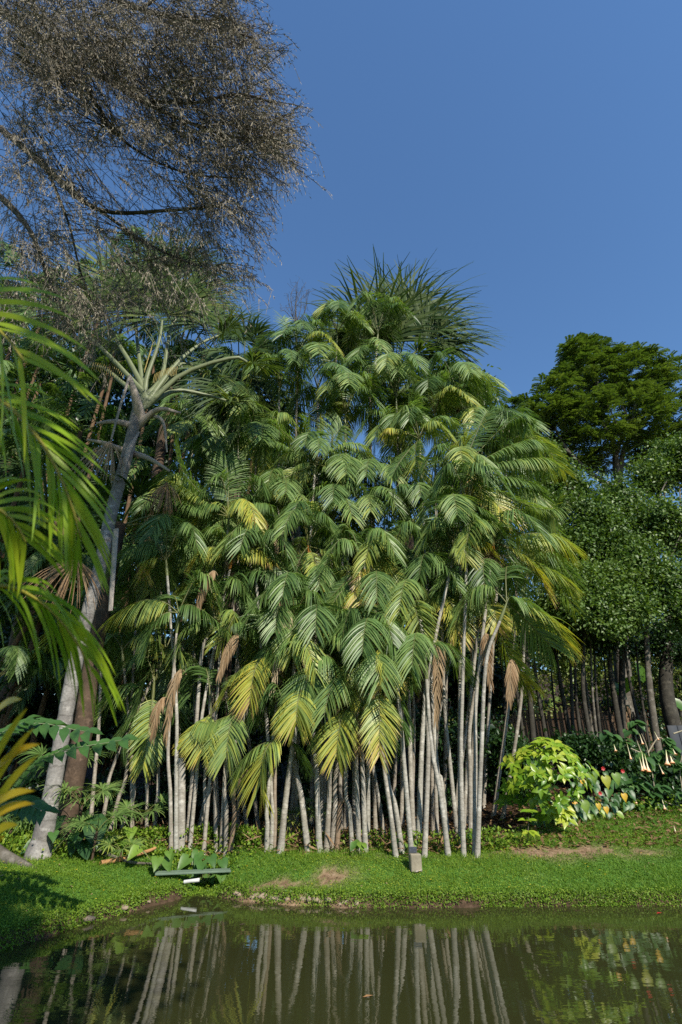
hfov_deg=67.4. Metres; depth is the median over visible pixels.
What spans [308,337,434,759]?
slender palm
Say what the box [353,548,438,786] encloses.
slender palm
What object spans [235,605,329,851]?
slender palm
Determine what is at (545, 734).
understory tree
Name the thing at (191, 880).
drain pipe
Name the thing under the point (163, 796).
fan palm
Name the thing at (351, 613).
slender palm
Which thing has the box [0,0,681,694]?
sky
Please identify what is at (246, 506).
slender palm
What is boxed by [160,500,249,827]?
slender palm
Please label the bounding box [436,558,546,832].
slender palm
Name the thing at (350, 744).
dark shrub
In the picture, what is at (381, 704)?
slender palm
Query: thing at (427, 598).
slender palm
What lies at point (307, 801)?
fan palm
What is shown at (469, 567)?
woodland tree
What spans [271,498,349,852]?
slender palm
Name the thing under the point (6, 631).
dark shrub
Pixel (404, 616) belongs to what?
slender palm
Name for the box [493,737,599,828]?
yellow bush
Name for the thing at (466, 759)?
slender palm
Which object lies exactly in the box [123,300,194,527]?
shaded palm
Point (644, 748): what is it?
dark shrub
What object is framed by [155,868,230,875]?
footbridge plank
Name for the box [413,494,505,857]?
slender palm
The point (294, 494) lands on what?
slender palm
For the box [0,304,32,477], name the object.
woodland tree
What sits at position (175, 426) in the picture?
slender palm
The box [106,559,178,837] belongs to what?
slender palm
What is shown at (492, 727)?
dark shrub
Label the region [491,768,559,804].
dark shrub
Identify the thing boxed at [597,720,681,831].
angels trumpet shrub
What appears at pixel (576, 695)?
understory tree
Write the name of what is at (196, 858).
elephant ear
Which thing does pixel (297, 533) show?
bare tree
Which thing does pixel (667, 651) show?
thick trunk tree
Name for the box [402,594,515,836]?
slender palm
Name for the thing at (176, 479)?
slender palm
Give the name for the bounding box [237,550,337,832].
slender palm
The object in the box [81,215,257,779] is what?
tall fan palm
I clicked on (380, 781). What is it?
dark shrub
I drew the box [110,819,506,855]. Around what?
dry sheath litter
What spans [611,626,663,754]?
understory tree
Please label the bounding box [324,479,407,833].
slender palm
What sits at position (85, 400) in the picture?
shaded palm
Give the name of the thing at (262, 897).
bank stone
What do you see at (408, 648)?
slender palm
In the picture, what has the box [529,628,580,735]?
understory tree
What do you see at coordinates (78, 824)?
fan palm
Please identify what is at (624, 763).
dark shrub
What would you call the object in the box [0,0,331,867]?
dry conifer
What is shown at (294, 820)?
fan palm
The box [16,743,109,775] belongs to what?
fan palm
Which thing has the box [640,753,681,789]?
dark shrub
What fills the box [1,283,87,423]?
shaded palm
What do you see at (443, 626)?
woodland tree
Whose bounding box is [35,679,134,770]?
dark shrub
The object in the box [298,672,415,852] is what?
slender palm
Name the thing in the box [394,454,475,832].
slender palm
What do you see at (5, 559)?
shaded palm
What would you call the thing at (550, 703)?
woodland tree
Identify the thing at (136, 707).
slender palm
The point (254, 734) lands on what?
dark shrub
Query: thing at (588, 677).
woodland tree
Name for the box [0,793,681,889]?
ground cover
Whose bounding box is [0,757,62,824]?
dark shrub
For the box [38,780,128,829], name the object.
fan palm
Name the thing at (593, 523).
broadleaf tree
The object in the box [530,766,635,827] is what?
anthurium plant
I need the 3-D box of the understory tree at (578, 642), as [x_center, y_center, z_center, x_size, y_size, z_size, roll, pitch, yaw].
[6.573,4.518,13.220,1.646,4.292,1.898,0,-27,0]
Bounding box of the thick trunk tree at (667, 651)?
[612,616,681,757]
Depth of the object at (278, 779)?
21.97 m
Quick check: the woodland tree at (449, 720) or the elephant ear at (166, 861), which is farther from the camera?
the woodland tree at (449, 720)
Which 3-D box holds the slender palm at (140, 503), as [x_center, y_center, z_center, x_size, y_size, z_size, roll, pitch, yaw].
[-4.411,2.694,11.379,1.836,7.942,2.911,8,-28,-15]
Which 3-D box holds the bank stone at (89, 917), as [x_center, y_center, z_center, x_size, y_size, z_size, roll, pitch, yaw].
[-2.916,4.706,5.913,0.078,0.074,0.149,-20,-33,35]
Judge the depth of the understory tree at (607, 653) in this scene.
13.75 m
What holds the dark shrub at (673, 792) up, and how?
on the ground at (325, 876)
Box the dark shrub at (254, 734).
[181,682,264,770]
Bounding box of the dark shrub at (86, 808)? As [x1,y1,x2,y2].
[30,782,109,830]
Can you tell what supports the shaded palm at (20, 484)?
on the ground at (325, 876)
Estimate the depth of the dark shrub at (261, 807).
11.41 m
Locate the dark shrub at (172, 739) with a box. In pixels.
[104,691,192,808]
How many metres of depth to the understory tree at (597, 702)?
13.24 m
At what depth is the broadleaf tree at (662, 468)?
14.18 m
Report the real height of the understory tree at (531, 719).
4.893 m
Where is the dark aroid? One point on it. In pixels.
(82, 843)
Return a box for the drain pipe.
[184,878,199,883]
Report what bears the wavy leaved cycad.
on the ground at (325, 876)
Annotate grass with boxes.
[0,876,681,950]
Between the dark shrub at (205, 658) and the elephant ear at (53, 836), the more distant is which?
the dark shrub at (205, 658)
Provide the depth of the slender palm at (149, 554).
10.30 m
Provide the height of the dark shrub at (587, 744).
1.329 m
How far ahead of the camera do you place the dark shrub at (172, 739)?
12.88 m
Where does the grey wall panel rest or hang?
on the ground at (325, 876)
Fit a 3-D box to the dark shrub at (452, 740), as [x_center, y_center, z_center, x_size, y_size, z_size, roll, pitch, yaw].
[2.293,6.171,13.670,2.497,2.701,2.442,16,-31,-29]
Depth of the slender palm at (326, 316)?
18.10 m
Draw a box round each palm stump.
[178,758,185,850]
[198,786,211,833]
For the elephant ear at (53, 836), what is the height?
0.352 m
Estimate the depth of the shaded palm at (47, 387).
19.39 m
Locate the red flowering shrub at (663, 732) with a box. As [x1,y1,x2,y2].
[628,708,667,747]
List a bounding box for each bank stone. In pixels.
[83,915,95,922]
[121,904,128,910]
[258,892,267,899]
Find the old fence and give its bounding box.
[485,706,653,756]
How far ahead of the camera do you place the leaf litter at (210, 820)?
9.26 m
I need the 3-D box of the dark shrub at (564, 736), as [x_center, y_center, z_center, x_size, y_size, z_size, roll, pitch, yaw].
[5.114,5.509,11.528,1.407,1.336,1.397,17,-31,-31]
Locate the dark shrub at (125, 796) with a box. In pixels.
[83,759,151,824]
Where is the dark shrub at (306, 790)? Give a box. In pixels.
[277,750,351,812]
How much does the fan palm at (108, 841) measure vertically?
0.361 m
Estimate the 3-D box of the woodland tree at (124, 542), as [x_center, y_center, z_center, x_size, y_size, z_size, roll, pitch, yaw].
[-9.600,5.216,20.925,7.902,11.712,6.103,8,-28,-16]
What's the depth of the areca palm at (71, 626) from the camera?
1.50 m
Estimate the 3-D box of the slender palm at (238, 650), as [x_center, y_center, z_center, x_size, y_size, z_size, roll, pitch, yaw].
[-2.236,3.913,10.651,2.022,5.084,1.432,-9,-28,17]
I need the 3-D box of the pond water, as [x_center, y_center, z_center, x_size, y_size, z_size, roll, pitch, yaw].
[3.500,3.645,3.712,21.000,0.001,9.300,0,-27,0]
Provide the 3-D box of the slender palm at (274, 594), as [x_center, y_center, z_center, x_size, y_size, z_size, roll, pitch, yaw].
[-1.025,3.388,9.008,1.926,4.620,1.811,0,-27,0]
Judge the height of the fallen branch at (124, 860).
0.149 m
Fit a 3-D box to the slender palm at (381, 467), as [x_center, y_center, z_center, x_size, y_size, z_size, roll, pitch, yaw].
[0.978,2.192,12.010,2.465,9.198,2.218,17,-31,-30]
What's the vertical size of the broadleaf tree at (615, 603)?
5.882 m
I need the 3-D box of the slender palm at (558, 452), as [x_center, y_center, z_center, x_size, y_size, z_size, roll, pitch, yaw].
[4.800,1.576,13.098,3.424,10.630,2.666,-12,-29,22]
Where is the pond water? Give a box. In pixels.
[0,889,681,1023]
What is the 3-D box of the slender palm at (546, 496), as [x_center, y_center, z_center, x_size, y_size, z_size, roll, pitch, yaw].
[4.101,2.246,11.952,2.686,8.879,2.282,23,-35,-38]
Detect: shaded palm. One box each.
[0,240,48,314]
[0,257,145,628]
[0,269,99,473]
[0,282,28,360]
[0,305,64,387]
[0,339,91,492]
[0,360,47,449]
[0,376,127,728]
[0,427,84,553]
[0,504,66,580]
[0,542,17,586]
[0,548,93,755]
[0,591,82,671]
[0,645,60,703]
[0,657,98,770]
[1,226,167,787]
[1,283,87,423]
[8,332,150,778]
[49,598,147,778]
[76,542,164,776]
[89,445,170,778]
[119,310,245,771]
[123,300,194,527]
[126,345,204,785]
[149,392,224,805]
[185,346,276,766]
[217,398,294,630]
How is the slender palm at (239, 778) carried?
on the ground at (325, 876)
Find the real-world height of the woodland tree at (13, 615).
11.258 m
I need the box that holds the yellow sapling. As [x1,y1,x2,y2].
[516,809,540,842]
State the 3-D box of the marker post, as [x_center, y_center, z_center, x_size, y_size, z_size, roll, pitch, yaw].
[1.060,4.974,7.329,0.158,0.297,0.146,3,-27,-6]
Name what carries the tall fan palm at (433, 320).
on the ground at (325, 876)
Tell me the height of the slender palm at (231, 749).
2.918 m
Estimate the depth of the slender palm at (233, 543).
10.44 m
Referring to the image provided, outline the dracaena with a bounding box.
[2,214,288,860]
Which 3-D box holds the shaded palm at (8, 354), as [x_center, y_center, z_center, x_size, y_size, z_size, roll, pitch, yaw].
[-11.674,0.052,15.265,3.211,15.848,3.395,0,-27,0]
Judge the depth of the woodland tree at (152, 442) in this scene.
28.51 m
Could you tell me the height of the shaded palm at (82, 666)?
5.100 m
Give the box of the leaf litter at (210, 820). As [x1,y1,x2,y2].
[30,778,681,862]
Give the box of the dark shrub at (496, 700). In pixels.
[434,645,526,723]
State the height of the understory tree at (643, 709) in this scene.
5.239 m
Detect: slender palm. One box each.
[31,589,141,816]
[56,632,171,832]
[92,682,191,827]
[98,569,232,848]
[98,645,213,827]
[102,513,217,853]
[102,609,206,816]
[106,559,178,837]
[123,490,187,825]
[136,399,227,813]
[145,433,260,827]
[148,472,219,824]
[152,430,278,854]
[152,552,222,757]
[156,565,274,852]
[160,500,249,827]
[164,572,273,842]
[171,664,279,848]
[181,520,280,848]
[187,587,274,823]
[191,526,297,851]
[191,673,293,853]
[194,375,277,818]
[199,399,307,826]
[213,614,303,855]
[218,563,321,850]
[227,682,322,853]
[232,572,336,853]
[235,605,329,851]
[236,468,320,830]
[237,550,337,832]
[242,348,321,820]
[248,310,342,821]
[248,409,374,838]
[259,640,351,853]
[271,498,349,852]
[275,603,384,852]
[279,473,374,832]
[282,342,360,825]
[287,564,356,830]
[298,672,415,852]
[299,368,402,828]
[306,447,388,828]
[307,581,383,834]
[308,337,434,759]
[309,299,372,803]
[314,522,417,852]
[316,541,398,847]
[318,606,419,849]
[319,608,387,850]
[320,604,413,858]
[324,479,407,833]
[339,450,417,828]
[339,570,431,853]
[340,638,420,856]
[341,291,419,716]
[347,349,433,824]
[349,520,435,837]
[353,404,444,825]
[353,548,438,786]
[372,627,481,855]
[373,556,471,844]
[378,389,461,840]
[378,475,452,833]
[381,376,480,818]
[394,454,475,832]
[401,552,493,837]
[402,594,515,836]
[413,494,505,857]
[414,459,516,856]
[417,407,572,845]
[418,405,542,817]
[421,347,509,804]
[424,515,532,829]
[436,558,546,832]
[445,565,584,857]
[449,509,588,853]
[450,439,560,822]
[465,400,576,807]
[475,550,588,818]
[482,488,565,815]
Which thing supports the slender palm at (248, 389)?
on the ground at (325, 876)
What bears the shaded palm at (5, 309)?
on the ground at (325, 876)
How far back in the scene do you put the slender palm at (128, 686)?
9.49 m
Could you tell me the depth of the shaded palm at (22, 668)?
10.45 m
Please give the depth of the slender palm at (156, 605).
9.32 m
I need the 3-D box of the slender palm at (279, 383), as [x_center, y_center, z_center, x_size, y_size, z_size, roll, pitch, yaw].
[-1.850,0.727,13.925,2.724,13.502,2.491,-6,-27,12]
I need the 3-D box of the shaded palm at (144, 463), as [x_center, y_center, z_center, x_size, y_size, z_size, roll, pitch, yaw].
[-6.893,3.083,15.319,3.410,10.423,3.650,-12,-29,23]
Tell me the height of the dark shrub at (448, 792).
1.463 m
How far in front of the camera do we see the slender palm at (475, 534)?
10.18 m
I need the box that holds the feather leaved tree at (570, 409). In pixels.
[490,332,681,716]
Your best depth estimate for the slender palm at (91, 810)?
10.88 m
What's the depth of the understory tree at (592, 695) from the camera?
13.09 m
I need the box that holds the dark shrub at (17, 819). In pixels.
[3,813,35,832]
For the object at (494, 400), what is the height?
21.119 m
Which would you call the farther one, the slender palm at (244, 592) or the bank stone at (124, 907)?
the slender palm at (244, 592)
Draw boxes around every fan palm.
[0,397,107,787]
[0,814,34,834]
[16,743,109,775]
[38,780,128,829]
[40,466,202,850]
[56,803,141,861]
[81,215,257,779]
[93,835,145,860]
[105,791,173,831]
[145,300,337,811]
[269,804,325,839]
[289,797,331,832]
[290,246,514,785]
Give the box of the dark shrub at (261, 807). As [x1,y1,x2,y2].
[222,756,285,822]
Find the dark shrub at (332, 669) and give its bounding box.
[284,638,351,750]
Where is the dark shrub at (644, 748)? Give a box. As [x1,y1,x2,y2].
[621,739,673,791]
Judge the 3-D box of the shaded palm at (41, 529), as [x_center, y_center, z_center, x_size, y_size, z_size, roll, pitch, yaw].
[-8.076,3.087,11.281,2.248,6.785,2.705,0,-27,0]
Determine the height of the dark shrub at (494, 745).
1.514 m
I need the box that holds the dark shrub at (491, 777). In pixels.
[464,757,507,798]
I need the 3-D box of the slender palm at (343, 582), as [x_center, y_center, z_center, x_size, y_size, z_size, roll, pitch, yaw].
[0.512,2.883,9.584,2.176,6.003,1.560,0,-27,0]
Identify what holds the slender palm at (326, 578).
on the ground at (325, 876)
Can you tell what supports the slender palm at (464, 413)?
on the ground at (325, 876)
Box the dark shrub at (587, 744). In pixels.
[562,727,622,776]
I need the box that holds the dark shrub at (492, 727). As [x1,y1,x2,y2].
[449,707,511,758]
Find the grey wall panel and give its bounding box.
[666,725,681,758]
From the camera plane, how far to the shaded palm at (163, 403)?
18.91 m
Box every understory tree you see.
[474,586,520,731]
[478,624,538,729]
[488,610,540,741]
[519,634,543,760]
[520,619,553,770]
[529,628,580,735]
[534,630,570,733]
[555,627,595,780]
[560,629,615,738]
[571,633,621,775]
[574,636,587,772]
[578,631,637,733]
[581,638,626,775]
[586,617,640,737]
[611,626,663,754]
[635,619,664,756]
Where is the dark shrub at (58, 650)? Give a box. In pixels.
[34,604,136,686]
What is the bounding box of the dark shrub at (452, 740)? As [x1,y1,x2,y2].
[398,692,471,775]
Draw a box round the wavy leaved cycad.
[0,714,138,826]
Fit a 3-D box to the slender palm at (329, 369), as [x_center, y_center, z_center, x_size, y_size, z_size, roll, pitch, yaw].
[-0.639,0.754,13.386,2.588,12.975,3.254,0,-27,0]
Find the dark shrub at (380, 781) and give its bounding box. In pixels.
[342,752,415,819]
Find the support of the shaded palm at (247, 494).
on the ground at (325, 876)
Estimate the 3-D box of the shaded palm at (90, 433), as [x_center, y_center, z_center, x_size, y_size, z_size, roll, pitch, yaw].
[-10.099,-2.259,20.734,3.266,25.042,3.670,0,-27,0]
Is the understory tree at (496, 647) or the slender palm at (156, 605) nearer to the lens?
the slender palm at (156, 605)
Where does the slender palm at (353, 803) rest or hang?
on the ground at (325, 876)
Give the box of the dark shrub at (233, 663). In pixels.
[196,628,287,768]
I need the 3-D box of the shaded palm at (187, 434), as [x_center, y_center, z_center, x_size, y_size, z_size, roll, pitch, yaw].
[-5.681,0.319,17.999,3.314,17.703,3.366,11,-28,-20]
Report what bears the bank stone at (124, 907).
on the ground at (325, 876)
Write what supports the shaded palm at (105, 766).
on the ground at (325, 876)
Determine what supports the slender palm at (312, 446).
on the ground at (325, 876)
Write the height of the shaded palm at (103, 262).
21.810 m
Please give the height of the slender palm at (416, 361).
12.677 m
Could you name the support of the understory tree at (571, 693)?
on the ground at (325, 876)
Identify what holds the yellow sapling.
on the ground at (325, 876)
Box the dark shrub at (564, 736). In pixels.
[542,725,598,788]
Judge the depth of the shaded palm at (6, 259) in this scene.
21.36 m
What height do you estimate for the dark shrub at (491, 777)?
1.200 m
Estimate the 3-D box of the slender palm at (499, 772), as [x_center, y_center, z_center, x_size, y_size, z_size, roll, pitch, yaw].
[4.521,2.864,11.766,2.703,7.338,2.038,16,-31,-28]
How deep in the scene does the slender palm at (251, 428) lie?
14.39 m
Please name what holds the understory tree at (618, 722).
on the ground at (325, 876)
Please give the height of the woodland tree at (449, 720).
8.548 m
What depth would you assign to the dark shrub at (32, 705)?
12.65 m
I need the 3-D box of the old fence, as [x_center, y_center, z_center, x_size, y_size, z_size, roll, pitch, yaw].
[6.474,6.402,14.706,4.874,1.525,0.087,0,-27,0]
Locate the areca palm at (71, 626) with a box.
[0,264,125,840]
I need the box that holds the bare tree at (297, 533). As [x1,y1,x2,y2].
[280,277,310,774]
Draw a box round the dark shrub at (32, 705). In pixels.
[0,683,62,783]
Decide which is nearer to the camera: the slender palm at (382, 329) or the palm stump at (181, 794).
the palm stump at (181, 794)
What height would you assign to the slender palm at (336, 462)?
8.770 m
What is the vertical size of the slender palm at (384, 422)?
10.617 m
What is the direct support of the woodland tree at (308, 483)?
on the ground at (325, 876)
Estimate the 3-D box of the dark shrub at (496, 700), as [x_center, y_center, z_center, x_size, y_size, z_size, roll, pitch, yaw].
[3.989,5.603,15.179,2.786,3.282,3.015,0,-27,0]
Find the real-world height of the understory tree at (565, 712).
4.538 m
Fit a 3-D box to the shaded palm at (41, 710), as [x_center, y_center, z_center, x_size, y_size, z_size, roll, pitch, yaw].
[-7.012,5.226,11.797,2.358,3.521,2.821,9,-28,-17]
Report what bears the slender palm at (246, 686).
on the ground at (325, 876)
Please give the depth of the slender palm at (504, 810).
12.04 m
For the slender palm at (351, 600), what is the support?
on the ground at (325, 876)
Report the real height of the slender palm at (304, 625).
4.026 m
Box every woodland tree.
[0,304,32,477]
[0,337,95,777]
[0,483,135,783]
[0,532,61,693]
[3,321,158,509]
[42,505,178,765]
[89,334,208,638]
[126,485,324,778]
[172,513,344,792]
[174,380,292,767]
[246,445,337,541]
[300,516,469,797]
[379,485,510,780]
[399,598,549,773]
[429,471,531,759]
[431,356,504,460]
[490,551,589,721]
[532,619,678,712]
[537,649,611,702]
[587,616,681,736]
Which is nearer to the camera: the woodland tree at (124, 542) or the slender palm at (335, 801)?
the slender palm at (335, 801)
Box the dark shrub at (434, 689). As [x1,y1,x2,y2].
[389,634,451,787]
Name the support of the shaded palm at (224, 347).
on the ground at (325, 876)
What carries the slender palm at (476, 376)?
on the ground at (325, 876)
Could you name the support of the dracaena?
on the ground at (325, 876)
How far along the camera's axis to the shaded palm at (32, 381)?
22.27 m
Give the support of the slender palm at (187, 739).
on the ground at (325, 876)
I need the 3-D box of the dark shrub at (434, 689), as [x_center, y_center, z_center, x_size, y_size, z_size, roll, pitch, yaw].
[1.970,6.013,15.946,3.227,5.246,3.034,22,-34,-36]
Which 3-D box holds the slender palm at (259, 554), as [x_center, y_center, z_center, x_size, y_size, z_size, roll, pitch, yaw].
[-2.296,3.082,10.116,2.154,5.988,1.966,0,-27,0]
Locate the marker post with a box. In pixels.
[408,847,421,872]
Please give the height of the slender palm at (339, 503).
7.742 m
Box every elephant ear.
[20,830,78,854]
[100,826,136,853]
[127,843,173,871]
[177,849,227,884]
[350,839,366,851]
[396,838,417,852]
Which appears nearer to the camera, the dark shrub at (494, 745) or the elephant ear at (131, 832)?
the elephant ear at (131, 832)
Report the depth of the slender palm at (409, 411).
12.97 m
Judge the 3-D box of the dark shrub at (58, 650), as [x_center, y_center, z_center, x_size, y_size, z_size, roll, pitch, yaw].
[-7.626,5.545,15.235,3.100,5.483,3.179,0,-27,0]
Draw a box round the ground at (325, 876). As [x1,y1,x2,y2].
[0,668,681,948]
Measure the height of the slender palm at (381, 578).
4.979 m
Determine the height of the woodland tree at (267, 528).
14.636 m
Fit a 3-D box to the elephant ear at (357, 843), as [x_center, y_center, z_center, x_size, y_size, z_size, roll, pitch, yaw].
[0.263,5.117,7.784,0.259,0.215,0.185,0,-27,0]
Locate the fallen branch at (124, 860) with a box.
[97,849,151,864]
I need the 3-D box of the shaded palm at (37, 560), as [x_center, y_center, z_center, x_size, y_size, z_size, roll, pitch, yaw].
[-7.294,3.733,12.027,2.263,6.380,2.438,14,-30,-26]
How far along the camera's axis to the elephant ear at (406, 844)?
7.96 m
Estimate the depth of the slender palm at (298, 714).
8.37 m
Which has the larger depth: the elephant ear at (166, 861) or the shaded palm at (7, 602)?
the shaded palm at (7, 602)
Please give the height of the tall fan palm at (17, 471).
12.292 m
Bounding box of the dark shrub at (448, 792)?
[415,752,467,813]
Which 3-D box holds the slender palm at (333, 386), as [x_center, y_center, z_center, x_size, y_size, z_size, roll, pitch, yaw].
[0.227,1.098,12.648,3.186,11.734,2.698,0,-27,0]
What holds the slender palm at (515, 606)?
on the ground at (325, 876)
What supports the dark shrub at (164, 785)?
on the ground at (325, 876)
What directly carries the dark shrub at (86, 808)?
on the ground at (325, 876)
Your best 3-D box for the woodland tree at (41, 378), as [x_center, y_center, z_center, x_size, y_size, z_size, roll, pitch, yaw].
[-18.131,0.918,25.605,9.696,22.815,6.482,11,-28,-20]
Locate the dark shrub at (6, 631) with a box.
[0,608,65,687]
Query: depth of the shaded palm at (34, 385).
16.12 m
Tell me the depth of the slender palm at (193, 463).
14.06 m
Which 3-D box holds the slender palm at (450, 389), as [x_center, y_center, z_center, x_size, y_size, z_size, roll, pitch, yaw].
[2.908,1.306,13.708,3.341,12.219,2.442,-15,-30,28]
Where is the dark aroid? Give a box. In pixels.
[53,814,107,859]
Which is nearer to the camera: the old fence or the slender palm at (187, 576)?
the slender palm at (187, 576)
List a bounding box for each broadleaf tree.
[513,430,662,740]
[521,545,681,785]
[593,430,681,752]
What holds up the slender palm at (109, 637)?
on the ground at (325, 876)
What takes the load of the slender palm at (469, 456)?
on the ground at (325, 876)
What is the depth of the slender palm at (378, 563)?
10.46 m
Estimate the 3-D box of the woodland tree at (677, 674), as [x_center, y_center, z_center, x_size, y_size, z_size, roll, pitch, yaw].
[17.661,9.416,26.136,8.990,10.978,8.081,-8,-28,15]
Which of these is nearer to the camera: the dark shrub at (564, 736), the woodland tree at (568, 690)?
the dark shrub at (564, 736)
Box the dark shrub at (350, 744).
[323,694,406,776]
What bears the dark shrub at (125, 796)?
on the ground at (325, 876)
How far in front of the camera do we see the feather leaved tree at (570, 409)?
21.80 m
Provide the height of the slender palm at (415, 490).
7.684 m
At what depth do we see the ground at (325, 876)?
7.25 m
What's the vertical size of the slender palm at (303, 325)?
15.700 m
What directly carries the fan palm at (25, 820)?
on the ground at (325, 876)
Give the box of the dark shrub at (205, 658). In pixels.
[135,625,214,802]
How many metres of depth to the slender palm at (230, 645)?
9.73 m
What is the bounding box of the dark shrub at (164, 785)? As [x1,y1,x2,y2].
[139,752,221,822]
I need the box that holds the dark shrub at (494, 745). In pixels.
[479,723,541,778]
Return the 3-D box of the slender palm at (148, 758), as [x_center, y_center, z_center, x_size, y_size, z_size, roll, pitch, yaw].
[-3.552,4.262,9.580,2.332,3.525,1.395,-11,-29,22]
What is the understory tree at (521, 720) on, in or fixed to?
on the ground at (325, 876)
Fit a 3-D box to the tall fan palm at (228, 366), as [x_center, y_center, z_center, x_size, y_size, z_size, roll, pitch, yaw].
[-4.205,-1.271,16.396,8.104,19.292,3.667,-4,-27,9]
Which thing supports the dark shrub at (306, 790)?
on the ground at (325, 876)
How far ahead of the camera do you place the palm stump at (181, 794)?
8.29 m
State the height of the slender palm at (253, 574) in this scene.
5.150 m
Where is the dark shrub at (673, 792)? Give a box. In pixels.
[635,775,681,807]
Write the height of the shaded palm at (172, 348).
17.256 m
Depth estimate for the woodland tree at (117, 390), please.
28.75 m
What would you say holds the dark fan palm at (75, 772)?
on the ground at (325, 876)
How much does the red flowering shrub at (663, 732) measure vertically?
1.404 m
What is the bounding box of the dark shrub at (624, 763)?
[588,738,655,792]
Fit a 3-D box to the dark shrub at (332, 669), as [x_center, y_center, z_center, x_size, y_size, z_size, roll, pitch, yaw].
[-0.396,6.104,15.942,3.085,5.090,3.142,0,-27,0]
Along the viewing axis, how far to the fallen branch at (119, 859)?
7.36 m
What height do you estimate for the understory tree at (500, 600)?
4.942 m
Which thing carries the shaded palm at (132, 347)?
on the ground at (325, 876)
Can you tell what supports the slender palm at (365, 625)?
on the ground at (325, 876)

